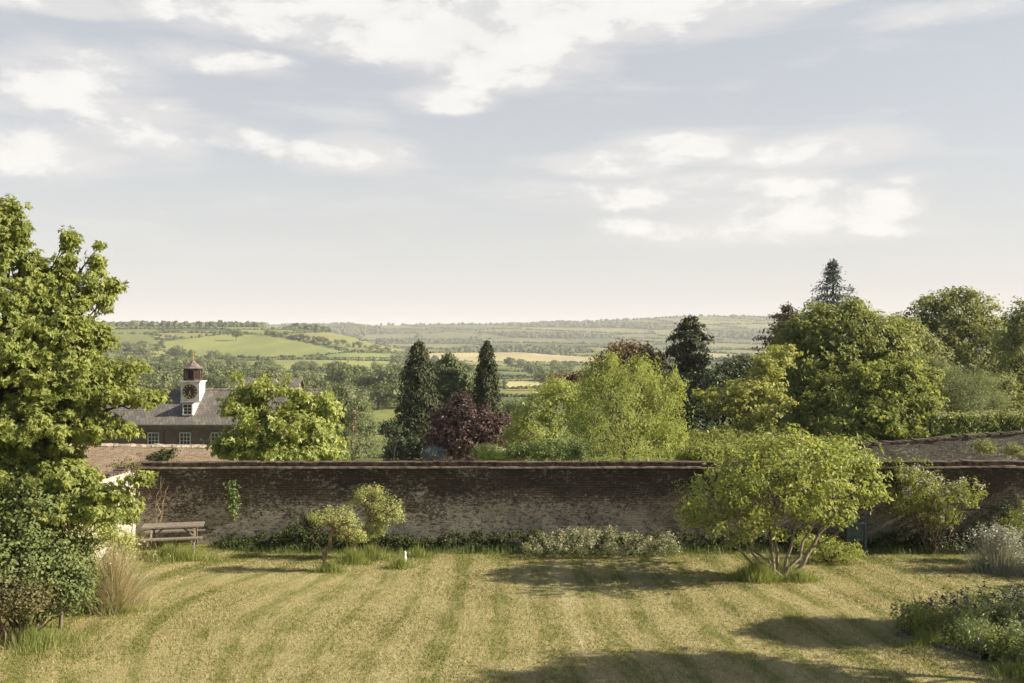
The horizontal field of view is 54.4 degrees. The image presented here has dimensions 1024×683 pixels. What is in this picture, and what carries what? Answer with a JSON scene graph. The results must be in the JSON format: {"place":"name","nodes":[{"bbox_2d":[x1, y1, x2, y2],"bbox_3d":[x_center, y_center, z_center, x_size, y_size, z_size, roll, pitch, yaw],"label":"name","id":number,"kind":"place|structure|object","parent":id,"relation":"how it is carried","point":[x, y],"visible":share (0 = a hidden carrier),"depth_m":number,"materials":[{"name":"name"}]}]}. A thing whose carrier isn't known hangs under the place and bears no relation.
{"place":"outdoors","nodes":[
{"label":"outdoors","id":0,"kind":"place"},
{"bbox_2d":[77,523,182,615],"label":"ornamental grass","id":1,"kind":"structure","parent":0,"point":[115,582],"depth_m":24.72,"materials":[{"name":"plant"}]},
{"bbox_2d":[0,541,1023,682],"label":"lawn","id":2,"kind":"structure","parent":0,"point":[800,678],"depth_m":23.43,"materials":[{"name":"plant"}]},
{"bbox_2d":[0,563,64,649],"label":"rose bush","id":3,"kind":"object","parent":2,"relation":"on","point":[32,600],"visible":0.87,"depth_m":21.29,"materials":[{"name":"green plant"}]},
{"bbox_2d":[0,469,106,638],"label":"bramble thicket","id":4,"kind":"object","parent":2,"relation":"on","point":[31,548],"visible":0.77,"depth_m":22.11,"materials":[{"name":"green plant"}]},
{"bbox_2d":[1,466,135,617],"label":"side wall","id":5,"kind":"structure","parent":2,"relation":"on","point":[111,476],"depth_m":30.86,"materials":[{"name":"paint"}]},
{"bbox_2d":[106,450,146,477],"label":"corner creeper","id":6,"kind":"object","parent":5,"relation":"attached to","point":[131,466],"visible":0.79,"depth_m":31.67,"materials":[{"name":"green plant"}]},
{"bbox_2d":[3,449,144,614],"bbox_3d":[-11.430,4.534,25.784,3.412,4.367,4.538,0,0,0],"label":"hazel bush","id":7,"kind":"object","parent":2,"relation":"on","point":[113,533],"visible":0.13,"depth_m":25.27,"materials":[{"name":"green plant"}]},
{"bbox_2d":[0,614,148,663],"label":"grass tuft","id":8,"kind":"object","parent":2,"relation":"on","point":[33,639],"visible":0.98,"depth_m":21.78,"materials":[{"name":"plant"}]},
{"bbox_2d":[0,447,159,627],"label":"sapling","id":9,"kind":"object","parent":2,"relation":"on","point":[96,502],"visible":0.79,"depth_m":22.76,"materials":[{"name":"plant"}]},
{"bbox_2d":[0,193,172,475],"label":"maple tree","id":10,"kind":"object","parent":2,"relation":"on","point":[34,340],"visible":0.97,"depth_m":23.77,"materials":[{"name":"green plant"}]},
{"bbox_2d":[47,583,187,618],"bbox_3d":[-10.217,6.303,24.497,4.406,0.734,1.454,0,0,0],"label":"grass tuft","id":11,"kind":"object","parent":2,"relation":"on","point":[87,610],"visible":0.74,"depth_m":24.40,"materials":[{"name":"plant"}]},
{"bbox_2d":[139,521,205,555],"bbox_3d":[-10.621,6.155,31.220,1.854,0.833,1.588,0,0,-13],"label":"picnic table","id":12,"kind":"object","parent":2,"relation":"on","point":[182,525],"visible":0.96,"depth_m":31.06,"materials":[{"name":"brown wood"}]},
{"bbox_2d":[132,537,246,564],"bbox_3d":[-9.985,6.221,30.258,4.142,0.899,1.431,0,0,0],"label":"grass tuft","id":13,"kind":"object","parent":2,"relation":"on","point":[175,553],"visible":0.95,"depth_m":30.11,"materials":[{"name":"plant"}]},
{"bbox_2d":[303,557,349,574],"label":"grass tuft","id":14,"kind":"object","parent":2,"relation":"on","point":[332,567],"visible":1,"depth_m":28.69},
{"bbox_2d":[306,504,369,568],"bbox_3d":[-5.075,5.737,28.914,1.877,2.003,1.234,0,0,0],"label":"tree","id":15,"kind":"object","parent":2,"relation":"on","point":[336,522],"visible":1,"depth_m":28.82,"materials":[{"name":"green plant"}]},
{"bbox_2d":[312,543,381,566],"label":"grass tuft","id":16,"kind":"object","parent":2,"relation":"on","point":[354,558],"visible":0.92,"depth_m":29.85,"materials":[{"name":"plant"}]},
{"bbox_2d":[311,482,405,551],"bbox_3d":[-4.706,5.508,30.535,3.014,2.426,1.118,0,0,0],"label":"tree","id":17,"kind":"object","parent":2,"relation":"on","point":[373,515],"visible":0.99,"depth_m":30.50,"materials":[{"name":"green plant"}]},
{"bbox_2d":[353,537,399,561],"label":"grass tuft","id":18,"kind":"object","parent":2,"relation":"on","point":[371,552],"visible":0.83,"depth_m":30.43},
{"bbox_2d":[382,549,420,569],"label":"grass tuft","id":19,"kind":"object","parent":2,"relation":"on","point":[400,563],"visible":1,"depth_m":29.22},
{"bbox_2d":[406,543,444,559],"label":"grass tuft","id":20,"kind":"object","parent":2,"relation":"on","point":[416,553],"visible":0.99,"depth_m":30.73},
{"bbox_2d":[516,524,682,558],"bbox_3d":[2.735,6.238,31.105,5.260,0.984,2.064,0,0,0],"label":"rose bed","id":21,"kind":"object","parent":2,"relation":"on","point":[590,542],"visible":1,"depth_m":30.94,"materials":[{"name":"green plant"}]},
{"bbox_2d":[210,542,1020,553],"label":"rough grass","id":22,"kind":"structure","parent":2,"relation":"on","point":[718,550],"depth_m":31.34,"materials":[{"name":"green plant"}]},
{"bbox_2d":[211,524,1023,551],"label":"ivy ground cover","id":23,"kind":"object","parent":2,"relation":"on","point":[385,541],"visible":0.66,"depth_m":31.64,"materials":[{"name":"green plant"}]},
{"bbox_2d":[709,547,791,584],"bbox_3d":[6.661,6.184,27.709,2.437,0.971,1.487,0,0,0],"label":"grass tuft","id":24,"kind":"object","parent":2,"relation":"on","point":[754,572],"visible":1,"depth_m":27.66,"materials":[{"name":"plant"}]},
{"bbox_2d":[671,422,896,577],"bbox_3d":[8.028,4.553,28.161,6.061,4.504,5.027,0,0,-38],"label":"magnolia tree","id":25,"kind":"object","parent":2,"relation":"on","point":[830,463],"visible":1,"depth_m":27.65,"materials":[{"name":"green plant"}]},
{"bbox_2d":[761,563,831,583],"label":"grass tuft","id":26,"kind":"object","parent":2,"relation":"on","point":[801,576],"visible":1,"depth_m":27.62,"materials":[{"name":"plant"}]},
{"bbox_2d":[793,529,868,563],"bbox_3d":[9.618,6.223,30.161,2.239,1.009,1.446,0,0,14],"label":"lilac green bush","id":27,"kind":"object","parent":2,"relation":"on","point":[825,555],"visible":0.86,"depth_m":29.99,"materials":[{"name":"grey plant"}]},
{"bbox_2d":[841,517,866,553],"bbox_3d":[10.764,6.100,31.300,0.660,1.120,0.480,0,0,0],"label":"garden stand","id":28,"kind":"object","parent":2,"relation":"on","point":[852,533],"visible":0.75,"depth_m":31.13,"materials":[{"name":"blue metal"}]},
{"bbox_2d":[883,624,964,650],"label":"grass tuft","id":29,"kind":"object","parent":2,"relation":"on","point":[922,640],"visible":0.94,"depth_m":21.83,"materials":[{"name":"plant"}]},
{"bbox_2d":[883,463,988,553],"bbox_3d":[13.377,5.292,31.360,3.225,2.833,1.930,0,0,0],"label":"flowering bush","id":30,"kind":"object","parent":2,"relation":"on","point":[913,476],"visible":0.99,"depth_m":31.26,"materials":[{"name":"green plant"}]},
{"bbox_2d":[897,631,981,659],"bbox_3d":[9.271,6.617,21.697,0.040,0.105,2.031,0,0,-33],"label":"edging board","id":31,"kind":"object","parent":2,"relation":"on","point":[971,654],"visible":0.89,"depth_m":21.42,"materials":[{"name":"brown wood"}]},
{"bbox_2d":[898,495,1023,555],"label":"dark shrub","id":32,"kind":"object","parent":2,"relation":"on","point":[977,522],"visible":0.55,"depth_m":31.51,"materials":[{"name":"green plant"}]},
{"bbox_2d":[900,616,1022,664],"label":"soil","id":33,"kind":"structure","parent":2,"relation":"on","point":[985,655],"depth_m":21.45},
{"bbox_2d":[899,587,926,634],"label":"iris plant","id":34,"kind":"object","parent":33,"relation":"on","point":[918,616],"visible":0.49,"depth_m":22.49,"materials":[{"name":"green plant"}]},
{"bbox_2d":[890,600,945,633],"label":"foliage plant","id":35,"kind":"object","parent":33,"relation":"on","point":[903,617],"visible":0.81,"depth_m":22.60,"materials":[{"name":"green plant"}]},
{"bbox_2d":[904,590,953,637],"bbox_3d":[9.381,6.145,22.303,1.032,1.011,1.168,0,0,0],"label":"foliage plant","id":36,"kind":"object","parent":33,"relation":"on","point":[925,617],"visible":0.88,"depth_m":22.23,"materials":[{"name":"green plant"}]},
{"bbox_2d":[929,588,969,640],"bbox_3d":[9.786,6.074,22.021,1.090,1.131,0.785,0,0,-21],"label":"columbine","id":37,"kind":"object","parent":33,"relation":"on","point":[949,622],"visible":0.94,"depth_m":22.05,"materials":[{"name":"green plant"}]},
{"bbox_2d":[937,595,988,640],"bbox_3d":[10.030,6.177,22.126,1.208,0.960,1.047,0,0,0],"label":"foliage plant","id":38,"kind":"object","parent":33,"relation":"on","point":[957,620],"visible":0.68,"depth_m":22.17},
{"bbox_2d":[947,610,992,654],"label":"foliage plant","id":39,"kind":"object","parent":33,"relation":"on","point":[962,623],"visible":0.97,"depth_m":21.20,"materials":[{"name":"green plant"}]},
{"bbox_2d":[941,613,1000,648],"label":"foliage plant","id":40,"kind":"object","parent":33,"relation":"on","point":[973,637],"visible":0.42,"depth_m":21.68,"materials":[{"name":"green plant"}]},
{"bbox_2d":[971,600,1018,635],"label":"foliage plant","id":41,"kind":"object","parent":33,"relation":"on","point":[988,618],"visible":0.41,"depth_m":22.41,"materials":[{"name":"green plant"}]},
{"bbox_2d":[969,601,1023,638],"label":"foliage plant","id":42,"kind":"object","parent":33,"relation":"on","point":[1005,608],"visible":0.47,"depth_m":22.45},
{"bbox_2d":[974,620,1020,656],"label":"foliage plant","id":43,"kind":"object","parent":33,"relation":"on","point":[989,640],"visible":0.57,"depth_m":21.06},
{"bbox_2d":[977,623,1019,661],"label":"foliage plant","id":44,"kind":"object","parent":33,"relation":"on","point":[995,649],"visible":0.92,"depth_m":20.78,"materials":[{"name":"plant"}]},
{"bbox_2d":[1003,616,1023,656],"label":"foliage plant","id":45,"kind":"object","parent":33,"relation":"on","point":[1015,623],"visible":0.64,"depth_m":20.90,"materials":[{"name":"green plant"}]},
{"bbox_2d":[950,517,1023,577],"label":"lavender","id":46,"kind":"object","parent":2,"relation":"on","point":[998,558],"visible":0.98,"depth_m":28.72,"materials":[{"name":"plant"}]},
{"bbox_2d":[969,644,1023,682],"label":"grass tuft","id":47,"kind":"object","parent":2,"relation":"on","point":[1011,671],"visible":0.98,"depth_m":19.88,"materials":[{"name":"plant"}]},
{"bbox_2d":[994,493,1023,561],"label":"silver bush","id":48,"kind":"object","parent":2,"relation":"on","point":[1017,515],"visible":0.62,"depth_m":29.98,"materials":[{"name":"grey plant"}]},
{"bbox_2d":[0,0,1023,324],"label":"sky","id":49,"kind":"structure","parent":0,"point":[371,162],"materials":[{"name":"white"}]},
{"bbox_2d":[4,316,1023,494],"bbox_3d":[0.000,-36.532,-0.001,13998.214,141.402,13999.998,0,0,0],"label":"ground","id":50,"kind":"structure","parent":0,"point":[262,345],"depth_m":1285.32,"materials":[{"name":"plant"}]},
{"bbox_2d":[67,443,235,490],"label":"yard wall","id":51,"kind":"structure","parent":50,"relation":"on","point":[104,454],"depth_m":47.34,"materials":[{"name":"beige brick"}]},
{"bbox_2d":[149,445,182,461],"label":"climbing plant","id":52,"kind":"object","parent":51,"relation":"attached to","point":[166,454],"visible":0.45,"depth_m":47.97,"materials":[{"name":"green plant"}]},
{"bbox_2d":[135,376,174,388],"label":"valley tree","id":53,"kind":"object","parent":50,"relation":"on","point":[161,385],"visible":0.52,"depth_m":343.04,"materials":[{"name":"green plant"}]},
{"bbox_2d":[64,320,266,326],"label":"hilltop woodland","id":54,"kind":"object","parent":50,"relation":"on","point":[142,323],"visible":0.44,"depth_m":1475.98,"materials":[{"name":"green plant"}]},
{"bbox_2d":[160,363,184,388],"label":"valley tree","id":55,"kind":"object","parent":50,"relation":"on","point":[177,377],"visible":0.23,"depth_m":443.20,"materials":[{"name":"green plant"}]},
{"bbox_2d":[82,389,322,445],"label":"stable building","id":56,"kind":"structure","parent":50,"relation":"on","point":[175,421],"depth_m":90.54,"materials":[{"name":"stone"}]},
{"bbox_2d":[179,351,206,403],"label":"clock tower","id":57,"kind":"structure","parent":56,"relation":"on","point":[192,385],"depth_m":92.75,"materials":[{"name":"white paint"}]},
{"bbox_2d":[202,369,227,387],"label":"valley tree","id":58,"kind":"object","parent":50,"relation":"on","point":[210,378],"visible":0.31,"depth_m":388.86,"materials":[{"name":"green plant"}]},
{"bbox_2d":[212,376,237,388],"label":"valley tree","id":59,"kind":"object","parent":50,"relation":"on","point":[225,383],"visible":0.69,"depth_m":382.12,"materials":[{"name":"green plant"}]},
{"bbox_2d":[248,365,283,377],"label":"valley tree","id":60,"kind":"object","parent":50,"relation":"on","point":[273,372],"visible":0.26,"depth_m":416.89,"materials":[{"name":"green plant"}]},
{"bbox_2d":[236,378,304,388],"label":"coach house","id":61,"kind":"structure","parent":50,"relation":"on","point":[294,382],"depth_m":109.94,"materials":[{"name":"brick"}]},
{"bbox_2d":[200,369,350,460],"bbox_3d":[-8.840,4.027,38.755,5.286,5.874,4.911,0,0,44],"label":"maple tree","id":62,"kind":"object","parent":50,"relation":"on","point":[262,433],"visible":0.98,"depth_m":38.36,"materials":[{"name":"green plant"}]},
{"bbox_2d":[306,373,330,391],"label":"valley tree","id":63,"kind":"object","parent":50,"relation":"on","point":[323,382],"visible":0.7,"depth_m":403.57,"materials":[{"name":"green plant"}]},
{"bbox_2d":[330,363,374,383],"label":"valley tree","id":64,"kind":"object","parent":50,"relation":"on","point":[342,373],"visible":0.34,"depth_m":378.27,"materials":[{"name":"green plant"}]},
{"bbox_2d":[322,378,391,460],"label":"willow bush","id":65,"kind":"object","parent":50,"relation":"on","point":[367,426],"visible":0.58,"depth_m":42.75,"materials":[{"name":"green plant"}]},
{"bbox_2d":[341,369,372,403],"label":"valley tree","id":66,"kind":"object","parent":50,"relation":"on","point":[348,376],"visible":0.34,"depth_m":354.95,"materials":[{"name":"green plant"}]},
{"bbox_2d":[355,367,396,407],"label":"valley tree","id":67,"kind":"object","parent":50,"relation":"on","point":[376,377],"visible":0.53,"depth_m":348.06,"materials":[{"name":"green plant"}]},
{"bbox_2d":[355,378,406,409],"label":"valley tree","id":68,"kind":"object","parent":50,"relation":"on","point":[387,393],"visible":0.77,"depth_m":330.16,"materials":[{"name":"green plant"}]},
{"bbox_2d":[379,416,406,460],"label":"tree","id":69,"kind":"object","parent":50,"relation":"on","point":[387,427],"visible":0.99,"depth_m":51.97,"materials":[{"name":"green plant"}]},
{"bbox_2d":[382,338,456,457],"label":"conifer tree","id":70,"kind":"object","parent":50,"relation":"on","point":[419,399],"visible":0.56,"depth_m":71.13,"materials":[{"name":"green plant"}]},
{"bbox_2d":[421,444,447,460],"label":"clipped dome","id":71,"kind":"structure","parent":50,"relation":"on","point":[430,453],"depth_m":49.78,"materials":[{"name":"blue plant"}]},
{"bbox_2d":[429,352,476,417],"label":"broadleaf tree","id":72,"kind":"object","parent":50,"relation":"on","point":[453,377],"visible":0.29,"depth_m":76.86,"materials":[{"name":"green plant"}]},
{"bbox_2d":[382,435,523,460],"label":"box hedge","id":73,"kind":"object","parent":50,"relation":"on","point":[404,442],"visible":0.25,"depth_m":65.36,"materials":[{"name":"green plant"}]},
{"bbox_2d":[421,390,527,458],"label":"plum tree","id":74,"kind":"object","parent":50,"relation":"on","point":[453,432],"visible":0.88,"depth_m":60.98,"materials":[{"name":"purple plant"}]},
{"bbox_2d":[471,338,503,422],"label":"conifer tree","id":75,"kind":"object","parent":50,"relation":"on","point":[485,382],"visible":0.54,"depth_m":75.59,"materials":[{"name":"green plant"}]},
{"bbox_2d":[469,441,505,458],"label":"clipped dome","id":76,"kind":"structure","parent":50,"relation":"on","point":[480,449],"depth_m":51.72,"materials":[{"name":"green plant"}]},
{"bbox_2d":[475,449,510,460],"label":"clipped dome","id":77,"kind":"structure","parent":50,"relation":"on","point":[489,455],"depth_m":45.73,"materials":[{"name":"green plant"}]},
{"bbox_2d":[5,315,1023,400],"bbox_3d":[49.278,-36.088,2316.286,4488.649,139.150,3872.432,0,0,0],"label":"hedgerow","id":78,"kind":"object","parent":50,"relation":"on","point":[285,357],"visible":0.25,"depth_m":1420.80,"materials":[{"name":"green plant"}]},
{"bbox_2d":[501,397,543,416],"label":"shrub","id":79,"kind":"object","parent":50,"relation":"on","point":[509,405],"visible":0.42,"depth_m":81.62,"materials":[{"name":"green plant"}]},
{"bbox_2d":[496,373,595,460],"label":"ash tree","id":80,"kind":"object","parent":50,"relation":"on","point":[542,417],"visible":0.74,"depth_m":49.56,"materials":[{"name":"green plant"}]},
{"bbox_2d":[533,366,558,384],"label":"valley tree","id":81,"kind":"object","parent":50,"relation":"on","point":[540,375],"visible":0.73,"depth_m":547.61,"materials":[{"name":"green plant"}]},
{"bbox_2d":[500,435,600,460],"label":"shrub","id":82,"kind":"object","parent":50,"relation":"on","point":[576,452],"visible":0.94,"depth_m":43.71,"materials":[{"name":"green plant"}]},
{"bbox_2d":[136,459,1023,548],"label":"garden wall","id":83,"kind":"structure","parent":50,"relation":"on","point":[440,497],"depth_m":32.11,"materials":[{"name":"brick"}]},
{"bbox_2d":[222,479,241,519],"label":"climbing ivy","id":84,"kind":"object","parent":83,"relation":"attached to","point":[230,492],"visible":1,"depth_m":32.04,"materials":[{"name":"green plant"}]},
{"bbox_2d":[292,513,345,547],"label":"climbing ivy","id":85,"kind":"object","parent":83,"relation":"attached to","point":[319,529],"visible":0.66,"depth_m":31.93,"materials":[{"name":"green plant"}]},
{"bbox_2d":[583,453,664,461],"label":"wall plant","id":86,"kind":"object","parent":83,"relation":"on","point":[613,460],"depth_m":32.25,"materials":[{"name":"green plant"}]},
{"bbox_2d":[868,457,933,484],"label":"climbing vine","id":87,"kind":"object","parent":83,"relation":"attached to","point":[899,461],"visible":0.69,"depth_m":32.05,"materials":[{"name":"green plant"}]},
{"bbox_2d":[541,338,675,445],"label":"copper beech","id":88,"kind":"object","parent":50,"relation":"on","point":[622,349],"visible":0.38,"depth_m":84.44,"materials":[{"name":"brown plant"}]},
{"bbox_2d":[557,348,694,460],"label":"willow tree","id":89,"kind":"object","parent":50,"relation":"on","point":[622,443],"visible":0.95,"depth_m":45.39,"materials":[{"name":"green plant"}]},
{"bbox_2d":[265,314,1006,325],"bbox_3d":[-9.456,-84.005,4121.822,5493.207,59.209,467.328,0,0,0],"label":"ridge woodland","id":90,"kind":"object","parent":50,"relation":"on","point":[519,323],"visible":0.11,"depth_m":4077.62,"materials":[{"name":"green plant"}]},
{"bbox_2d":[277,320,1023,361],"bbox_3d":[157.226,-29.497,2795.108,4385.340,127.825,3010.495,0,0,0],"label":"woodland","id":91,"kind":"object","parent":50,"relation":"on","point":[350,328],"visible":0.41,"depth_m":3020.80,"materials":[{"name":"green plant"}]},
{"bbox_2d":[659,315,719,436],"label":"pine tree","id":92,"kind":"object","parent":50,"relation":"on","point":[691,333],"visible":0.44,"depth_m":83.42,"materials":[{"name":"green plant"}]},
{"bbox_2d":[673,439,741,460],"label":"shrub","id":93,"kind":"object","parent":50,"relation":"on","point":[690,453],"visible":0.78,"depth_m":37.69,"materials":[{"name":"green plant"}]},
{"bbox_2d":[669,353,778,454],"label":"holly tree","id":94,"kind":"object","parent":50,"relation":"on","point":[734,369],"visible":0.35,"depth_m":74.19,"materials":[{"name":"green plant"}]},
{"bbox_2d":[685,343,802,448],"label":"golden maple","id":95,"kind":"object","parent":50,"relation":"on","point":[761,398],"visible":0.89,"depth_m":55.63,"materials":[{"name":"green plant"}]},
{"bbox_2d":[671,424,880,460],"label":"shrub","id":96,"kind":"object","parent":50,"relation":"on","point":[731,437],"visible":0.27,"depth_m":47.92,"materials":[{"name":"green plant"}]},
{"bbox_2d":[752,301,804,431],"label":"cedar tree","id":97,"kind":"object","parent":50,"relation":"on","point":[788,308],"visible":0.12,"depth_m":81.75,"materials":[{"name":"green plant"}]},
{"bbox_2d":[774,258,867,410],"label":"spruce tree","id":98,"kind":"object","parent":50,"relation":"on","point":[832,273],"visible":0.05,"depth_m":85.70,"materials":[{"name":"green plant"}]},
{"bbox_2d":[763,295,928,444],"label":"sycamore tree","id":99,"kind":"object","parent":50,"relation":"on","point":[833,348],"visible":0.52,"depth_m":60.80,"materials":[{"name":"green plant"}]},
{"bbox_2d":[810,354,954,447],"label":"lime tree","id":100,"kind":"object","parent":50,"relation":"on","point":[909,392],"visible":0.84,"depth_m":52.93,"materials":[{"name":"green plant"}]},
{"bbox_2d":[881,312,955,406],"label":"beech tree","id":101,"kind":"object","parent":50,"relation":"on","point":[931,344],"visible":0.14,"depth_m":75.00,"materials":[{"name":"green plant"}]},
{"bbox_2d":[858,430,1023,460],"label":"terrace wall","id":102,"kind":"structure","parent":50,"relation":"on","point":[954,447],"depth_m":39.07,"materials":[{"name":"stone"}]},
{"bbox_2d":[884,285,1023,408],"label":"oak tree","id":103,"kind":"object","parent":50,"relation":"on","point":[959,328],"visible":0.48,"depth_m":86.25,"materials":[{"name":"green plant"}]},
{"bbox_2d":[924,354,1020,420],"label":"olive willow","id":104,"kind":"object","parent":50,"relation":"on","point":[984,400],"visible":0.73,"depth_m":55.41,"materials":[{"name":"green plant"}]},
{"bbox_2d":[923,409,1023,435],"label":"clipped hedge","id":105,"kind":"object","parent":50,"relation":"on","point":[1014,421],"visible":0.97,"depth_m":46.56,"materials":[{"name":"green plant"}]},
{"bbox_2d":[969,438,1023,457],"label":"shrub","id":106,"kind":"object","parent":50,"relation":"on","point":[1011,448],"visible":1,"depth_m":38.01,"materials":[{"name":"green plant"}]},
{"bbox_2d":[985,373,1023,411],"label":"hawthorn tree","id":107,"kind":"object","parent":50,"relation":"on","point":[1008,385],"visible":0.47,"depth_m":59.18,"materials":[{"name":"green plant"}]},
{"bbox_2d":[989,296,1023,410],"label":"dark tree","id":108,"kind":"object","parent":50,"relation":"on","point":[1012,346],"visible":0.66,"depth_m":71.59,"materials":[{"name":"green plant"}]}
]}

